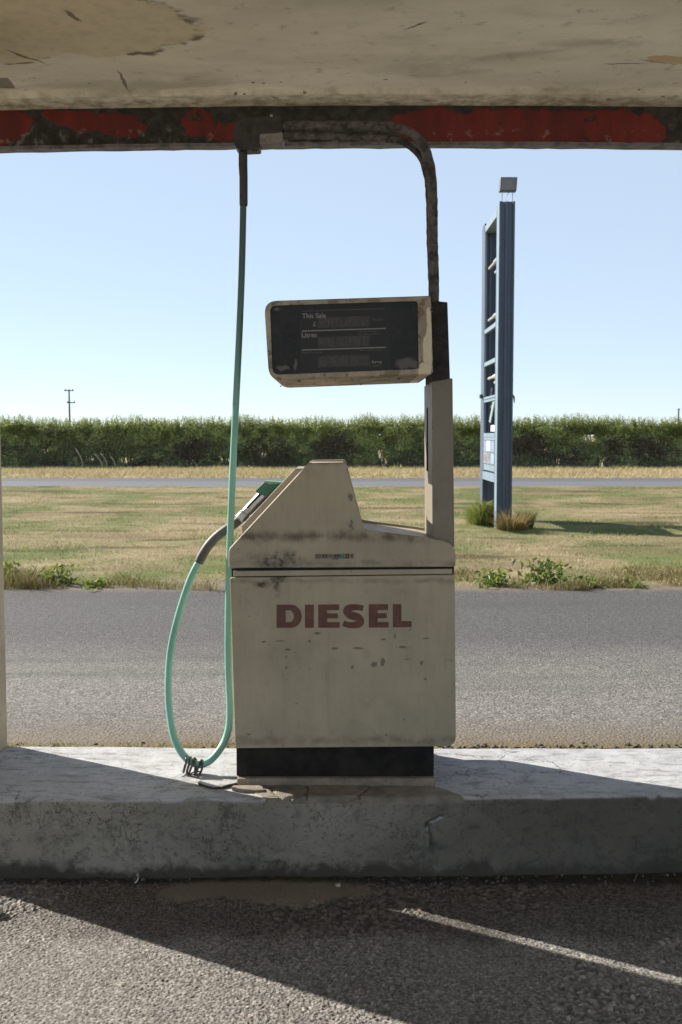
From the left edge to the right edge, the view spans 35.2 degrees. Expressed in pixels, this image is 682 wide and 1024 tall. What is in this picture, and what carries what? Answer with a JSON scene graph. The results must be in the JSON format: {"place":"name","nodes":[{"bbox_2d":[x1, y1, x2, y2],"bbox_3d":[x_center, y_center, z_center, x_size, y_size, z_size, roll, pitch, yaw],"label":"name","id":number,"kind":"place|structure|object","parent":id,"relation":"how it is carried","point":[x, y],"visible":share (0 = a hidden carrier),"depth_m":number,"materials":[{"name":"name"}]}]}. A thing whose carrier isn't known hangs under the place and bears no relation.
{"place":"outdoors","nodes":[
{"label":"outdoors","id":0,"kind":"place"},
{"bbox_2d":[0,581,681,1023],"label":"forecourt","id":1,"kind":"structure","parent":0,"point":[588,667],"depth_m":3.02,"materials":[{"name":"grey asphalt"}]},
{"bbox_2d":[79,576,109,590],"bbox_3d":[-2.127,0.624,9.254,0.245,0.116,0.474,-2,4,-22],"label":"leafy weed","id":2,"kind":"object","parent":1,"relation":"on","point":[88,584],"visible":1,"depth_m":9.23,"materials":[{"name":"green plant"}]},
{"bbox_2d":[0,873,675,898],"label":"loose grit","id":3,"kind":"object","parent":1,"relation":"on","point":[396,897],"visible":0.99,"depth_m":3.13,"materials":[{"name":"grey gravel"}]},
{"bbox_2d":[0,0,681,750],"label":"canopy","id":4,"kind":"object","parent":1,"relation":"on","point":[208,74],"visible":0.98,"depth_m":3.74,"materials":[{"name":"beige paint"}]},
{"bbox_2d":[0,746,681,878],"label":"pump island","id":5,"kind":"structure","parent":1,"relation":"on","point":[100,812],"depth_m":3.18,"materials":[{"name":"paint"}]},
{"bbox_2d":[198,780,236,788],"bbox_3d":[-0.374,0.828,3.263,0.125,0.014,0.056,0,4,0],"label":"concrete flake","id":6,"kind":"object","parent":5,"relation":"on","point":[216,784],"visible":0.93,"depth_m":3.26,"materials":[{"name":"grey concrete"}]},
{"bbox_2d":[231,785,264,792],"bbox_3d":[-0.278,0.830,3.215,0.102,0.016,0.040,0,4,0],"label":"concrete flake","id":7,"kind":"object","parent":5,"relation":"on","point":[247,788],"visible":1,"depth_m":3.21,"materials":[{"name":"beige concrete"}]},
{"bbox_2d":[165,114,455,786],"bbox_3d":[-0.109,-0.189,3.375,0.912,2.046,0.500,0,4,0],"label":"fuel pump","id":8,"kind":"object","parent":5,"relation":"on","point":[339,632],"visible":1,"depth_m":3.23,"materials":[{"name":"beige metal"}]},
{"bbox_2d":[7,738,679,748],"bbox_3d":[-0.017,0.814,3.740,4.389,0.028,0.173,0,4,0],"label":"moss fringe","id":9,"kind":"object","parent":1,"relation":"on","point":[59,744],"visible":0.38,"depth_m":3.76,"materials":[{"name":"green plant"}]},
{"bbox_2d":[7,742,681,748],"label":"crumbled edge","id":10,"kind":"object","parent":1,"relation":"on","point":[484,745],"visible":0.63,"depth_m":3.73,"materials":[{"name":"grey concrete"}]},
{"bbox_2d":[0,148,681,436],"label":"sky","id":11,"kind":"structure","parent":0,"point":[119,269],"materials":[{"name":"blue"}]},
{"bbox_2d":[1,478,681,486],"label":"road","id":12,"kind":"structure","parent":0,"point":[258,482],"depth_m":30.18,"materials":[{"name":"grey asphalt"}]},
{"bbox_2d":[1,464,681,477],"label":"verge","id":13,"kind":"structure","parent":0,"point":[408,476],"depth_m":33.95,"materials":[{"name":"plant"}]},
{"bbox_2d":[0,412,681,468],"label":"hedge","id":14,"kind":"object","parent":13,"relation":"on","point":[277,443],"visible":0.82,"depth_m":39.77,"materials":[{"name":"green plant"}]},
{"bbox_2d":[2,485,681,585],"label":"lawn","id":15,"kind":"structure","parent":0,"point":[217,565],"depth_m":15.07,"materials":[{"name":"plant"}]},
{"bbox_2d":[3,560,20,575],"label":"leafy weed","id":16,"kind":"object","parent":15,"relation":"on","point":[7,565],"visible":0.35,"depth_m":9.70,"materials":[{"name":"green plant"}]},
{"bbox_2d":[31,563,79,584],"bbox_3d":[-2.522,0.558,9.489,0.430,0.221,0.453,-1,4,-14],"label":"leafy weed","id":17,"kind":"object","parent":15,"relation":"on","point":[61,576],"visible":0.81,"depth_m":9.43,"materials":[{"name":"green plant"}]},
{"bbox_2d":[3,562,681,592],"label":"dry edge grass","id":18,"kind":"structure","parent":15,"relation":"on","point":[22,580],"depth_m":9.33,"materials":[{"name":"plant"}]},
{"bbox_2d":[462,497,493,525],"bbox_3d":[2.110,0.000,15.476,0.896,0.481,0.779,0,4,0],"label":"bush","id":19,"kind":"object","parent":15,"relation":"on","point":[483,515],"visible":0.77,"depth_m":15.37,"materials":[{"name":"green plant"}]},
{"bbox_2d":[473,567,516,588],"bbox_3d":[1.337,0.576,9.352,0.362,0.185,0.461,0,4,0],"label":"leafy weed","id":20,"kind":"object","parent":15,"relation":"on","point":[492,577],"visible":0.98,"depth_m":9.33,"materials":[{"name":"green plant"}]},
{"bbox_2d":[479,177,516,527],"bbox_3d":[2.266,-2.131,15.704,0.264,5.040,1.835,0,4,-2],"label":"price sign","id":21,"kind":"object","parent":15,"relation":"on","point":[496,396],"visible":0.98,"depth_m":14.92,"materials":[{"name":"blue metal"}]},
{"bbox_2d":[480,505,542,530],"bbox_3d":[2.284,0.062,14.592,1.105,0.422,0.953,0,4,0],"label":"dry grass tuft","id":22,"kind":"object","parent":15,"relation":"on","point":[506,523],"visible":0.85,"depth_m":14.49,"materials":[{"name":"beige plant"}]},
{"bbox_2d":[512,507,540,528],"bbox_3d":[2.527,0.095,14.777,0.465,0.330,0.492,0,4,0],"label":"green grass tuft","id":23,"kind":"object","parent":15,"relation":"on","point":[531,524],"visible":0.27,"depth_m":14.76,"materials":[{"name":"green plant"}]},
{"bbox_2d":[507,557,572,585],"bbox_3d":[1.736,0.533,9.443,0.590,0.265,0.496,0,4,0],"label":"leafy weed","id":24,"kind":"object","parent":15,"relation":"on","point":[540,569],"visible":0.92,"depth_m":9.44,"materials":[{"name":"green plant"}]},
{"bbox_2d":[574,575,609,587],"bbox_3d":[2.157,0.609,9.319,0.245,0.120,0.596,0,4,0],"label":"leafy weed","id":25,"kind":"object","parent":15,"relation":"on","point":[587,578],"visible":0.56,"depth_m":9.31,"materials":[{"name":"green plant"}]},
{"bbox_2d":[624,577,646,590],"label":"leafy weed","id":26,"kind":"object","parent":15,"relation":"on","point":[634,585],"visible":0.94,"depth_m":9.25,"materials":[{"name":"green plant"}]},
{"bbox_2d":[45,437,674,465],"bbox_3d":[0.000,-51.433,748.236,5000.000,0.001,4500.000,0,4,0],"label":"ground","id":27,"kind":"structure","parent":0,"point":[399,454],"depth_m":76.82,"materials":[{"name":"brown soil"}]},
{"bbox_2d":[64,389,74,424],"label":"utility pole","id":28,"kind":"object","parent":27,"relation":"on","point":[68,401],"visible":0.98,"depth_m":149.16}
]}

